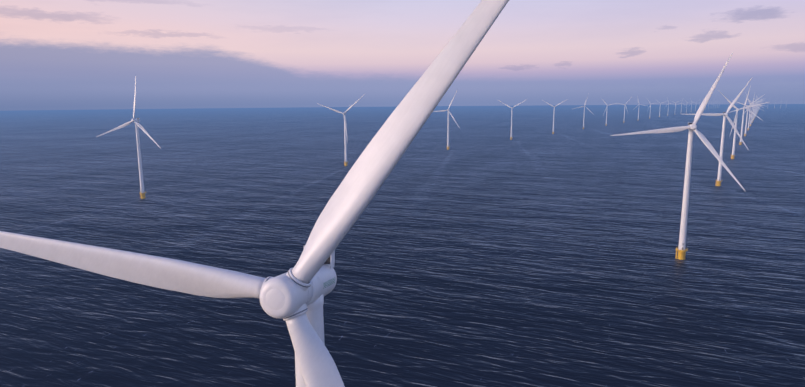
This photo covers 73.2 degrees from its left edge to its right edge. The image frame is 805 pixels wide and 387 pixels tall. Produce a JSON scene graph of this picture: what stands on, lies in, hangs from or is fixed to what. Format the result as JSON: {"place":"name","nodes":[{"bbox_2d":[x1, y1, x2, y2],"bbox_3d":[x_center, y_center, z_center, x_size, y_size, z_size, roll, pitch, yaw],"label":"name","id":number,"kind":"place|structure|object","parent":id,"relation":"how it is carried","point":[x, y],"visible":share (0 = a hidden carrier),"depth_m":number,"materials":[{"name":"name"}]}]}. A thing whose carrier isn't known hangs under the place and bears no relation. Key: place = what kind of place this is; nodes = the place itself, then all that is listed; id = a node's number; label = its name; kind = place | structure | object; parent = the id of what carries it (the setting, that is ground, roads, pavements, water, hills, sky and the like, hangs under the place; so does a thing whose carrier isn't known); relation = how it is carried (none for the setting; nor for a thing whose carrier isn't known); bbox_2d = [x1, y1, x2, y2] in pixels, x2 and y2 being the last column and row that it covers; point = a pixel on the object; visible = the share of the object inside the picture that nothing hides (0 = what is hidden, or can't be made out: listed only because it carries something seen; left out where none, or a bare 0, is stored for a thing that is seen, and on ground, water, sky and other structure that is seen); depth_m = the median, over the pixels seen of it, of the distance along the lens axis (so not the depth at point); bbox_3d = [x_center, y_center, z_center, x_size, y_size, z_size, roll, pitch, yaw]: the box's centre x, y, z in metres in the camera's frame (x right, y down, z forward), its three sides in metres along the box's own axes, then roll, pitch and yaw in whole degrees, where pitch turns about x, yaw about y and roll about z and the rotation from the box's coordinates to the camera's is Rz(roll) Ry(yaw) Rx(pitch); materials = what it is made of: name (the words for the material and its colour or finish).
{"place":"outdoors","nodes":[
{"label":"outdoors","id":0,"kind":"place"},
{"bbox_2d":[0,104,804,386],"bbox_3d":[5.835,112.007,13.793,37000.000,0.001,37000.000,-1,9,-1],"label":"sea water","id":1,"kind":"structure","parent":0,"point":[484,250],"depth_m":436.88,"materials":[{"name":"blue liquid"}]},
{"bbox_2d":[97,76,160,198],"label":"turbine","id":2,"kind":"object","parent":1,"relation":"in","point":[137,125],"visible":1,"depth_m":652.49,"materials":[{"name":"metal"}]},
{"bbox_2d":[0,0,508,386],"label":"turbine","id":3,"kind":"object","parent":1,"relation":"in","point":[293,298],"visible":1,"depth_m":50.13,"materials":[{"name":"metal"}]},
{"bbox_2d":[317,94,364,165],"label":"turbine","id":4,"kind":"object","parent":1,"relation":"in","point":[345,135],"visible":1,"depth_m":980.72,"materials":[{"name":"metal"}]},
{"bbox_2d":[433,89,458,149],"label":"turbine","id":5,"kind":"object","parent":1,"relation":"in","point":[448,145],"visible":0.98,"depth_m":1313.33,"materials":[{"name":"metal"}]},
{"bbox_2d":[498,99,526,139],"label":"turbine","id":6,"kind":"object","parent":1,"relation":"in","point":[511,115],"visible":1,"depth_m":1639.36,"materials":[{"name":"metal"}]},
{"bbox_2d":[544,100,565,133],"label":"turbine","id":7,"kind":"object","parent":1,"relation":"in","point":[553,114],"visible":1,"depth_m":1927.17,"materials":[{"name":"metal"}]},
{"bbox_2d":[574,93,593,128],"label":"turbine","id":8,"kind":"object","parent":1,"relation":"in","point":[584,106],"visible":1,"depth_m":2244.88,"materials":[{"name":"metal"}]},
{"bbox_2d":[602,99,616,124],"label":"turbine","id":9,"kind":"object","parent":1,"relation":"in","point":[606,112],"visible":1,"depth_m":2561.92,"materials":[{"name":"metal"}]},
{"bbox_2d":[610,51,744,260],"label":"turbine","id":10,"kind":"object","parent":1,"relation":"in","point":[681,250],"visible":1,"depth_m":377.97,"materials":[{"name":"metal"}]},
{"bbox_2d":[685,77,752,185],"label":"turbine","id":11,"kind":"object","parent":1,"relation":"in","point":[725,115],"visible":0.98,"depth_m":710.40,"materials":[{"name":"metal"}]},
{"bbox_2d":[718,90,767,158],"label":"turbine","id":12,"kind":"object","parent":1,"relation":"in","point":[734,138],"visible":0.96,"depth_m":1042.75,"materials":[{"name":"metal"}]},
{"bbox_2d":[728,86,762,144],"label":"turbine","id":13,"kind":"object","parent":1,"relation":"in","point":[740,142],"visible":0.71,"depth_m":1374.68,"materials":[{"name":"metal"}]},
{"bbox_2d":[732,94,764,135],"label":"turbine","id":14,"kind":"object","parent":1,"relation":"in","point":[747,115],"visible":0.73,"depth_m":1711.40,"materials":[{"name":"metal"}]},
{"bbox_2d":[742,92,762,129],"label":"turbine","id":15,"kind":"object","parent":1,"relation":"in","point":[748,128],"visible":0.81,"depth_m":2044.45,"materials":[{"name":"metal"}]},
{"bbox_2d":[750,94,761,125],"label":"turbine","id":16,"kind":"object","parent":1,"relation":"in","point":[751,113],"visible":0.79,"depth_m":2379.87,"materials":[{"name":"metal"}]},
{"bbox_2d":[0,0,804,110],"label":"sky","id":17,"kind":"structure","parent":0,"point":[55,54],"materials":[{"name":"purple"}]}
]}

